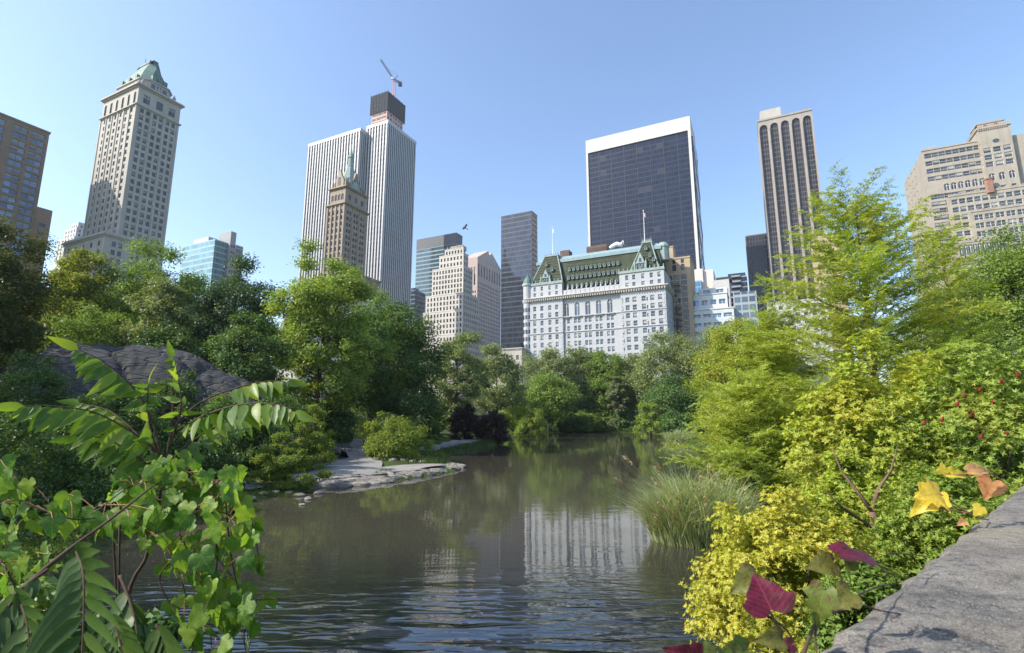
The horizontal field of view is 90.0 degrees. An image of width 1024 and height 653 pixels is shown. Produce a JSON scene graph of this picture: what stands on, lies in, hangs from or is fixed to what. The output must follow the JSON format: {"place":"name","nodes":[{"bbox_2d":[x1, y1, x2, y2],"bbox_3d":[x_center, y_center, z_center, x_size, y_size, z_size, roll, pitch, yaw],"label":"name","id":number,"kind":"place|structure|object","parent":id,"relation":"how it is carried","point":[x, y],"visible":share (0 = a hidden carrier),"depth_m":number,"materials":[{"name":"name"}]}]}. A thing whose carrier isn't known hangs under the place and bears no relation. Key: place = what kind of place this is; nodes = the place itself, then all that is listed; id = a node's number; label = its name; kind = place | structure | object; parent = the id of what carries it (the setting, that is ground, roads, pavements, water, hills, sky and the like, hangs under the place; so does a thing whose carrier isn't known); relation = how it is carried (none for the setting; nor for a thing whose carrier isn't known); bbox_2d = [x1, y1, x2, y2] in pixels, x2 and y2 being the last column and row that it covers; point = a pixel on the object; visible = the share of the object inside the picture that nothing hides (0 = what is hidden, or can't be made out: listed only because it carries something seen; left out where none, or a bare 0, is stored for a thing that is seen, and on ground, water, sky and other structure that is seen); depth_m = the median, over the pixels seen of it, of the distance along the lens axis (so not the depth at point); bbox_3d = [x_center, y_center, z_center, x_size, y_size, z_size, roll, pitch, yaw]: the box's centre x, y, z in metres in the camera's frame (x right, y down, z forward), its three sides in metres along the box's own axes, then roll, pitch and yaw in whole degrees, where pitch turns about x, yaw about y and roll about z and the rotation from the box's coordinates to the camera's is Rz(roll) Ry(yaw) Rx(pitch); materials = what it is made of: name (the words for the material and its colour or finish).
{"place":"outdoors","nodes":[
{"label":"outdoors","id":0,"kind":"place"},
{"bbox_2d":[41,436,381,500],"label":"path","id":1,"kind":"structure","parent":0,"point":[356,457],"depth_m":45.69,"materials":[{"name":"grey stone"}]},
{"bbox_2d":[296,464,443,477],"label":"path","id":2,"kind":"structure","parent":0,"point":[347,470],"depth_m":38.63,"materials":[{"name":"grey stone"}]},
{"bbox_2d":[45,432,805,652],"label":"pond water","id":3,"kind":"structure","parent":0,"point":[503,547],"depth_m":16.05,"materials":[{"name":"grey liquid"}]},
{"bbox_2d":[610,455,770,549],"bbox_3d":[6.774,6.431,18.990,7.607,3.140,6.786,0,-10,0],"label":"reed clump","id":4,"kind":"object","parent":3,"relation":"in","point":[674,516],"visible":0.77,"depth_m":18.32,"materials":[{"name":"green plant"}]},
{"bbox_2d":[0,405,1023,623],"bbox_3d":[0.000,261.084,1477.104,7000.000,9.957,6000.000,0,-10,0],"label":"ground","id":5,"kind":"structure","parent":0,"point":[385,463],"depth_m":32.33,"materials":[{"name":"green plant"}]},
{"bbox_2d":[0,112,50,374],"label":"apartment tower","id":6,"kind":"structure","parent":5,"relation":"on","point":[23,147],"depth_m":212.89,"materials":[{"name":"brown brick"}]},
{"bbox_2d":[0,119,44,248],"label":"window","id":7,"kind":"structure","parent":6,"relation":"in","point":[9,176],"depth_m":213.16,"materials":[{"name":"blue glass"}]},
{"bbox_2d":[0,211,71,372],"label":"tree","id":8,"kind":"object","parent":5,"relation":"on","point":[31,330],"visible":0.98,"depth_m":42.05,"materials":[{"name":"green plant"}]},
{"bbox_2d":[26,206,52,283],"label":"apartment block","id":9,"kind":"structure","parent":5,"relation":"on","point":[43,218],"depth_m":233.63,"materials":[{"name":"brown brick"}]},
{"bbox_2d":[0,348,79,445],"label":"shrub","id":10,"kind":"object","parent":5,"relation":"on","point":[37,376],"visible":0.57,"depth_m":29.51,"materials":[{"name":"green plant"}]},
{"bbox_2d":[0,400,87,521],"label":"shrub","id":11,"kind":"object","parent":5,"relation":"on","point":[45,468],"visible":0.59,"depth_m":20.18,"materials":[{"name":"green plant"}]},
{"bbox_2d":[0,559,93,652],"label":"shrub","id":12,"kind":"object","parent":5,"relation":"on","point":[47,591],"visible":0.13,"depth_m":2.63,"materials":[{"name":"green plant"}]},
{"bbox_2d":[53,222,83,273],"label":"apartment block","id":13,"kind":"structure","parent":5,"relation":"on","point":[75,230],"depth_m":345.59,"materials":[{"name":"concrete"}]},
{"bbox_2d":[9,246,130,363],"bbox_3d":[-51.022,-0.488,58.882,11.108,18.396,10.570,-1,-10,8],"label":"tree","id":14,"kind":"object","parent":5,"relation":"on","point":[82,291],"visible":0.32,"depth_m":59.05,"materials":[{"name":"green plant"}]},
{"bbox_2d":[24,393,122,484],"bbox_3d":[-22.899,5.924,27.248,3.793,5.088,4.136,-7,-12,35],"label":"shrub","id":15,"kind":"object","parent":5,"relation":"on","point":[89,399],"visible":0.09,"depth_m":27.38,"materials":[{"name":"green plant"}]},
{"bbox_2d":[0,454,172,652],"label":"climbing vine","id":16,"kind":"object","parent":5,"relation":"on","point":[13,491],"visible":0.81,"depth_m":2.23,"materials":[{"name":"green plant"}]},
{"bbox_2d":[37,300,138,353],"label":"tree","id":17,"kind":"object","parent":5,"relation":"on","point":[104,324],"visible":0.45,"depth_m":51.61,"materials":[{"name":"green plant"}]},
{"bbox_2d":[0,482,184,652],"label":"compound leaf plant","id":18,"kind":"object","parent":5,"relation":"on","point":[54,630],"visible":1,"depth_m":1.50,"materials":[{"name":"green plant"}]},
{"bbox_2d":[31,443,157,517],"bbox_3d":[-17.919,6.393,21.966,5.138,3.768,4.674,2,-10,-11],"label":"shrub","id":19,"kind":"object","parent":5,"relation":"on","point":[84,473],"visible":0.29,"depth_m":21.07,"materials":[{"name":"green plant"}]},
{"bbox_2d":[76,381,164,436],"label":"shrub","id":20,"kind":"object","parent":5,"relation":"on","point":[115,403],"visible":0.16,"depth_m":33.02,"materials":[{"name":"green plant"}]},
{"bbox_2d":[60,59,184,333],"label":"hotel tower","id":21,"kind":"structure","parent":5,"relation":"on","point":[132,172],"depth_m":227.60,"materials":[{"name":"stone"}]},
{"bbox_2d":[88,108,174,244],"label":"window","id":22,"kind":"structure","parent":21,"relation":"in","point":[141,110],"depth_m":227.62,"materials":[{"name":"black glass"}]},
{"bbox_2d":[70,607,181,652],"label":"shrub","id":23,"kind":"object","parent":5,"relation":"on","point":[169,623],"visible":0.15,"depth_m":2.83,"materials":[{"name":"green plant"}]},
{"bbox_2d":[0,480,259,584],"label":"ground cover","id":24,"kind":"object","parent":5,"relation":"on","point":[37,549],"visible":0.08,"depth_m":17.17,"materials":[{"name":"green plant"}]},
{"bbox_2d":[98,399,188,487],"bbox_3d":[-20.419,6.666,28.261,4.981,5.219,4.272,0,-10,0],"label":"shrub","id":25,"kind":"object","parent":5,"relation":"on","point":[160,427],"visible":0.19,"depth_m":28.11,"materials":[{"name":"green plant"}]},
{"bbox_2d":[115,272,199,346],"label":"tree","id":26,"kind":"object","parent":5,"relation":"on","point":[160,309],"visible":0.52,"depth_m":53.79,"materials":[{"name":"green plant"}]},
{"bbox_2d":[0,336,318,606],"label":"sapling","id":27,"kind":"object","parent":5,"relation":"on","point":[128,451],"visible":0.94,"depth_m":2.58,"materials":[{"name":"green plant"}]},
{"bbox_2d":[98,232,226,343],"bbox_3d":[-44.752,-1.050,65.397,14.319,21.119,15.865,-7,-12,35],"label":"tree","id":28,"kind":"object","parent":5,"relation":"on","point":[137,285],"visible":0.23,"depth_m":64.23,"materials":[{"name":"green plant"}]},
{"bbox_2d":[125,320,216,363],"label":"tree","id":29,"kind":"object","parent":5,"relation":"on","point":[181,339],"visible":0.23,"depth_m":51.11,"materials":[{"name":"green plant"}]},
{"bbox_2d":[0,344,348,475],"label":"rock outcrop","id":30,"kind":"object","parent":5,"relation":"on","point":[134,364],"visible":0.34,"depth_m":39.54,"materials":[{"name":"grey stone"}]},
{"bbox_2d":[129,369,209,454],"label":"shrub","id":31,"kind":"object","parent":30,"relation":"on","point":[185,389],"visible":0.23,"depth_m":37.45,"materials":[{"name":"green plant"}]},
{"bbox_2d":[106,450,243,635],"bbox_3d":[-1.599,2.696,2.136,0.940,4.243,0.415,-7,-12,33],"label":"climbing vine","id":32,"kind":"object","parent":5,"relation":"on","point":[204,502],"visible":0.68,"depth_m":2.34,"materials":[{"name":"green plant"}]},
{"bbox_2d":[0,396,380,545],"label":"ground cover","id":33,"kind":"object","parent":5,"relation":"on","point":[4,516],"visible":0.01,"depth_m":20.55,"materials":[{"name":"green plant"}]},
{"bbox_2d":[0,468,391,599],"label":"grass","id":34,"kind":"structure","parent":5,"relation":"on","point":[250,491],"depth_m":18.44,"materials":[{"name":"green plant"}]},
{"bbox_2d":[118,458,279,652],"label":"climbing vine","id":35,"kind":"object","parent":5,"relation":"on","point":[199,558],"visible":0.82,"depth_m":2.30,"materials":[{"name":"green plant"}]},
{"bbox_2d":[171,401,245,479],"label":"shrub","id":36,"kind":"object","parent":5,"relation":"on","point":[213,459],"visible":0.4,"depth_m":29.85,"materials":[{"name":"green plant"}]},
{"bbox_2d":[178,231,242,341],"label":"glass office","id":37,"kind":"structure","parent":5,"relation":"on","point":[206,255],"depth_m":318.63,"materials":[{"name":"glass"}]},
{"bbox_2d":[176,249,282,378],"bbox_3d":[-36.767,-0.269,66.296,13.238,20.367,13.608,6,-12,-30],"label":"tree","id":38,"kind":"object","parent":5,"relation":"on","point":[237,289],"visible":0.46,"depth_m":64.68,"materials":[{"name":"green plant"}]},
{"bbox_2d":[190,310,300,403],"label":"tree","id":39,"kind":"object","parent":5,"relation":"on","point":[249,368],"visible":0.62,"depth_m":51.08,"materials":[{"name":"green plant"}]},
{"bbox_2d":[221,399,285,477],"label":"shrub","id":40,"kind":"object","parent":5,"relation":"on","point":[245,454],"visible":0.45,"depth_m":34.47,"materials":[{"name":"green plant"}]},
{"bbox_2d":[245,428,336,488],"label":"shrub","id":41,"kind":"object","parent":5,"relation":"on","point":[282,465],"visible":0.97,"depth_m":31.52,"materials":[{"name":"green plant"}]},
{"bbox_2d":[262,403,338,473],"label":"shrub","id":42,"kind":"object","parent":5,"relation":"on","point":[319,436],"visible":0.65,"depth_m":38.64,"materials":[{"name":"green plant"}]},
{"bbox_2d":[248,235,403,427],"bbox_3d":[-24.010,1.451,63.168,17.141,26.463,17.316,-7,-12,33],"label":"maple tree","id":43,"kind":"object","parent":5,"relation":"on","point":[315,298],"visible":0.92,"depth_m":60.71,"materials":[{"name":"green plant"}]},
{"bbox_2d":[319,399,358,442],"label":"shrub","id":44,"kind":"object","parent":5,"relation":"on","point":[339,427],"visible":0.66,"depth_m":63.96,"materials":[{"name":"green plant"}]},
{"bbox_2d":[322,144,369,286],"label":"hotel tower","id":45,"kind":"structure","parent":5,"relation":"on","point":[347,214],"depth_m":281.70,"materials":[{"name":"brown stone"}]},
{"bbox_2d":[299,120,415,404],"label":"office tower","id":46,"kind":"structure","parent":5,"relation":"on","point":[384,155],"depth_m":352.49,"materials":[{"name":"white glass"}]},
{"bbox_2d":[322,286,409,424],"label":"tree","id":47,"kind":"object","parent":5,"relation":"on","point":[376,301],"visible":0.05,"depth_m":84.83,"materials":[{"name":"green plant"}]},
{"bbox_2d":[370,91,405,130],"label":"unfinished tower","id":48,"kind":"structure","parent":5,"relation":"on","point":[386,105],"depth_m":490.18,"materials":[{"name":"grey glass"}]},
{"bbox_2d":[312,463,465,487],"bbox_3d":[-8.370,11.384,39.202,4.929,1.019,16.402,-8,-12,37],"label":"rock ledge","id":49,"kind":"object","parent":5,"relation":"on","point":[353,480],"visible":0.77,"depth_m":35.41,"materials":[{"name":"grey stone"}]},
{"bbox_2d":[357,410,438,458],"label":"shrub","id":50,"kind":"object","parent":5,"relation":"on","point":[385,444],"visible":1,"depth_m":49.67,"materials":[{"name":"green plant"}]},
{"bbox_2d":[342,296,457,429],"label":"tree","id":51,"kind":"object","parent":5,"relation":"on","point":[414,377],"visible":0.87,"depth_m":71.90,"materials":[{"name":"green plant"}]},
{"bbox_2d":[398,400,450,431],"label":"shrub","id":52,"kind":"object","parent":5,"relation":"on","point":[441,424],"visible":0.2,"depth_m":95.67,"materials":[{"name":"green plant"}]},
{"bbox_2d":[415,232,462,312],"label":"office tower","id":53,"kind":"structure","parent":5,"relation":"on","point":[430,251],"depth_m":511.94,"materials":[{"name":"teal glass"}]},
{"bbox_2d":[401,439,501,466],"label":"grass","id":54,"kind":"structure","parent":5,"relation":"on","point":[468,446],"depth_m":60.78,"materials":[{"name":"green plant"}]},
{"bbox_2d":[419,245,493,413],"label":"stepped tower","id":55,"kind":"structure","parent":5,"relation":"on","point":[452,304],"depth_m":312.81,"materials":[{"name":"beige stone"}]},
{"bbox_2d":[424,250,485,366],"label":"window","id":56,"kind":"structure","parent":55,"relation":"in","point":[458,250],"depth_m":313.87,"materials":[{"name":"grey glass"}]},
{"bbox_2d":[425,328,494,435],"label":"tree","id":57,"kind":"object","parent":5,"relation":"on","point":[466,386],"visible":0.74,"depth_m":96.39,"materials":[{"name":"green plant"}]},
{"bbox_2d":[447,401,480,439],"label":"shrub","id":58,"kind":"object","parent":5,"relation":"on","point":[457,424],"visible":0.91,"depth_m":89.13,"materials":[{"name":"purple plant"}]},
{"bbox_2d":[468,251,500,346],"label":"office tower","id":59,"kind":"structure","parent":5,"relation":"on","point":[486,285],"depth_m":449.30,"materials":[{"name":"beige stone"}]},
{"bbox_2d":[469,409,514,441],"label":"shrub","id":60,"kind":"object","parent":5,"relation":"on","point":[497,421],"visible":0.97,"depth_m":86.01,"materials":[{"name":"purple plant"}]},
{"bbox_2d":[459,342,529,430],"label":"willow tree","id":61,"kind":"object","parent":5,"relation":"on","point":[498,397],"visible":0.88,"depth_m":118.93,"materials":[{"name":"green plant"}]},
{"bbox_2d":[498,377,532,431],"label":"tree","id":62,"kind":"object","parent":5,"relation":"on","point":[514,418],"visible":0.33,"depth_m":130.45,"materials":[{"name":"green plant"}]},
{"bbox_2d":[501,211,537,348],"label":"glass tower","id":63,"kind":"structure","parent":5,"relation":"on","point":[519,255],"depth_m":347.11,"materials":[{"name":"glass"}]},
{"bbox_2d":[512,408,548,437],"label":"shrub","id":64,"kind":"object","parent":5,"relation":"on","point":[524,427],"visible":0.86,"depth_m":114.49,"materials":[{"name":"green plant"}]},
{"bbox_2d":[518,344,590,406],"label":"tree","id":65,"kind":"object","parent":5,"relation":"on","point":[551,362],"visible":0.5,"depth_m":165.10,"materials":[{"name":"green plant"}]},
{"bbox_2d":[524,370,591,432],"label":"tree","id":66,"kind":"object","parent":5,"relation":"on","point":[546,386],"visible":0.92,"depth_m":141.21,"materials":[{"name":"green plant"}]},
{"bbox_2d":[558,345,604,409],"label":"tree","id":67,"kind":"object","parent":5,"relation":"on","point":[579,357],"visible":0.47,"depth_m":166.89,"materials":[{"name":"green plant"}]},
{"bbox_2d":[522,210,677,412],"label":"grand hotel","id":68,"kind":"structure","parent":5,"relation":"on","point":[607,300],"depth_m":235.30,"materials":[{"name":"white stone"}]},
{"bbox_2d":[580,348,633,413],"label":"tree","id":69,"kind":"object","parent":5,"relation":"on","point":[607,368],"visible":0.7,"depth_m":163.08,"materials":[{"name":"green plant"}]},
{"bbox_2d":[605,374,628,417],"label":"tree","id":70,"kind":"object","parent":5,"relation":"on","point":[612,385],"visible":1,"depth_m":156.04,"materials":[{"name":"green plant"}]},
{"bbox_2d":[608,353,659,414],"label":"tree","id":71,"kind":"object","parent":5,"relation":"on","point":[632,403],"visible":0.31,"depth_m":164.83,"materials":[{"name":"green plant"}]},
{"bbox_2d":[586,116,704,269],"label":"office tower","id":72,"kind":"structure","parent":5,"relation":"on","point":[651,171],"depth_m":368.29,"materials":[{"name":"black glass"}]},
{"bbox_2d":[633,401,663,436],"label":"shrub","id":73,"kind":"object","parent":5,"relation":"on","point":[643,418],"visible":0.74,"depth_m":119.17,"materials":[{"name":"green plant"}]},
{"bbox_2d":[620,328,704,413],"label":"tree","id":74,"kind":"object","parent":5,"relation":"on","point":[647,377],"visible":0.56,"depth_m":147.45,"materials":[{"name":"green plant"}]},
{"bbox_2d":[633,372,719,427],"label":"tree","id":75,"kind":"object","parent":5,"relation":"on","point":[666,391],"visible":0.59,"depth_m":122.57,"materials":[{"name":"green plant"}]},
{"bbox_2d":[657,409,695,435],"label":"shrub","id":76,"kind":"object","parent":5,"relation":"on","point":[671,421],"visible":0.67,"depth_m":108.47,"materials":[{"name":"green plant"}]},
{"bbox_2d":[665,246,695,376],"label":"apartment building","id":77,"kind":"structure","parent":5,"relation":"on","point":[680,273],"depth_m":236.38,"materials":[{"name":"beige brick"}]},
{"bbox_2d":[694,269,715,294],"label":"office block","id":78,"kind":"structure","parent":5,"relation":"on","point":[704,279],"depth_m":279.06,"materials":[{"name":"white concrete"}]},
{"bbox_2d":[671,323,749,396],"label":"tree","id":79,"kind":"object","parent":5,"relation":"on","point":[703,347],"visible":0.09,"depth_m":141.14,"materials":[{"name":"green plant"}]},
{"bbox_2d":[693,287,764,401],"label":"apartment building","id":80,"kind":"structure","parent":5,"relation":"on","point":[711,305],"depth_m":230.69,"materials":[{"name":"white concrete"}]},
{"bbox_2d":[654,358,836,506],"bbox_3d":[11.072,5.147,23.528,7.438,7.169,8.528,6,-12,-30],"label":"cypress tree","id":81,"kind":"object","parent":5,"relation":"on","point":[742,457],"visible":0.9,"depth_m":22.97,"materials":[{"name":"green plant"}]},
{"bbox_2d":[680,316,813,460],"bbox_3d":[20.968,5.630,45.955,11.140,13.464,11.000,1,-10,-4],"label":"tree","id":82,"kind":"object","parent":5,"relation":"on","point":[717,375],"visible":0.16,"depth_m":45.52,"materials":[{"name":"green plant"}]},
{"bbox_2d":[745,233,772,388],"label":"office tower","id":83,"kind":"structure","parent":5,"relation":"on","point":[757,254],"depth_m":410.37,"materials":[{"name":"black glass"}]},
{"bbox_2d":[678,481,897,652],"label":"shrub","id":84,"kind":"object","parent":5,"relation":"on","point":[766,533],"visible":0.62,"depth_m":8.51,"materials":[{"name":"yellow plant"}]},
{"bbox_2d":[697,292,878,490],"bbox_3d":[14.616,3.577,26.468,9.657,10.725,10.777,0,-10,0],"label":"cypress tree","id":85,"kind":"object","parent":5,"relation":"on","point":[765,321],"visible":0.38,"depth_m":26.57,"materials":[{"name":"green plant"}]},
{"bbox_2d":[757,107,825,300],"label":"arched tower","id":86,"kind":"structure","parent":5,"relation":"on","point":[788,163],"depth_m":361.70,"materials":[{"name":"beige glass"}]},
{"bbox_2d":[767,298,834,417],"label":"apartment building","id":87,"kind":"structure","parent":5,"relation":"on","point":[801,326],"depth_m":247.85,"materials":[{"name":"concrete"}]},
{"bbox_2d":[811,234,854,384],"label":"apartment building","id":88,"kind":"structure","parent":5,"relation":"on","point":[816,265],"depth_m":275.06,"materials":[{"name":"beige brick"}]},
{"bbox_2d":[789,444,904,598],"bbox_3d":[7.445,4.551,11.465,2.654,3.796,2.356,-2,-10,14],"label":"shrub","id":89,"kind":"object","parent":5,"relation":"on","point":[852,468],"visible":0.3,"depth_m":11.39,"materials":[{"name":"green plant"}]},
{"bbox_2d":[791,549,910,652],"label":"shrub","id":90,"kind":"object","parent":5,"relation":"on","point":[864,576],"visible":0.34,"depth_m":6.76,"materials":[{"name":"green plant"}]},
{"bbox_2d":[824,444,897,539],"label":"tree","id":91,"kind":"object","parent":5,"relation":"on","point":[872,512],"visible":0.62,"depth_m":10.08,"materials":[{"name":"brown plant"}]},
{"bbox_2d":[712,159,1022,466],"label":"cypress tree","id":92,"kind":"object","parent":5,"relation":"on","point":[864,257],"visible":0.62,"depth_m":22.73,"materials":[{"name":"green plant"}]},
{"bbox_2d":[778,328,997,554],"bbox_3d":[10.835,3.249,14.963,5.378,6.616,5.260,-7,-12,33],"label":"shrub","id":93,"kind":"object","parent":5,"relation":"on","point":[846,405],"visible":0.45,"depth_m":14.73,"materials":[{"name":"green plant"}]},
{"bbox_2d":[821,486,1023,652],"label":"stone bridge","id":94,"kind":"structure","parent":5,"relation":"on","point":[964,594],"depth_m":1.24,"materials":[{"name":"grey stone"}]},
{"bbox_2d":[662,541,929,652],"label":"ivy vine","id":95,"kind":"object","parent":94,"relation":"on","point":[764,597],"visible":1,"depth_m":0.94,"materials":[{"name":"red plant"}]},
{"bbox_2d":[909,462,1007,525],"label":"ivy vine","id":96,"kind":"object","parent":94,"relation":"on","point":[929,496],"visible":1,"depth_m":2.12,"materials":[{"name":"yellow plant"}]},
{"bbox_2d":[857,454,1015,588],"bbox_3d":[7.982,3.693,8.949,3.675,2.803,2.985,-2,-10,10],"label":"shrub","id":97,"kind":"object","parent":5,"relation":"on","point":[927,536],"visible":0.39,"depth_m":8.95,"materials":[{"name":"green plant"}]},
{"bbox_2d":[872,337,1023,532],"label":"bush","id":98,"kind":"object","parent":5,"relation":"on","point":[1003,421],"visible":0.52,"depth_m":13.25,"materials":[{"name":"green plant"}]},
{"bbox_2d":[883,284,1021,433],"bbox_3d":[33.507,2.876,40.611,10.847,12.666,10.251,-2,-10,11],"label":"tree","id":99,"kind":"object","parent":5,"relation":"on","point":[910,334],"visible":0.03,"depth_m":40.20,"materials":[{"name":"green plant"}]},
{"bbox_2d":[904,118,1023,384],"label":"hotel tower","id":100,"kind":"structure","parent":5,"relation":"on","point":[976,179],"depth_m":261.17,"materials":[{"name":"beige stone"}]},
{"bbox_2d":[906,123,1023,289],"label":"window","id":101,"kind":"structure","parent":100,"relation":"in","point":[998,148],"depth_m":260.08,"materials":[{"name":"grey glass"}]},
{"bbox_2d":[909,215,1022,450],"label":"cypress tree","id":102,"kind":"object","parent":5,"relation":"on","point":[965,273],"visible":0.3,"depth_m":26.10,"materials":[{"name":"green plant"}]},
{"bbox_2d":[932,216,1023,440],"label":"tree","id":103,"kind":"object","parent":5,"relation":"on","point":[1010,278],"visible":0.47,"depth_m":36.13,"materials":[{"name":"green plant"}]},
{"bbox_2d":[0,0,1023,416],"label":"sky","id":104,"kind":"structure","parent":0,"point":[503,100],"materials":[{"name":"blue"}]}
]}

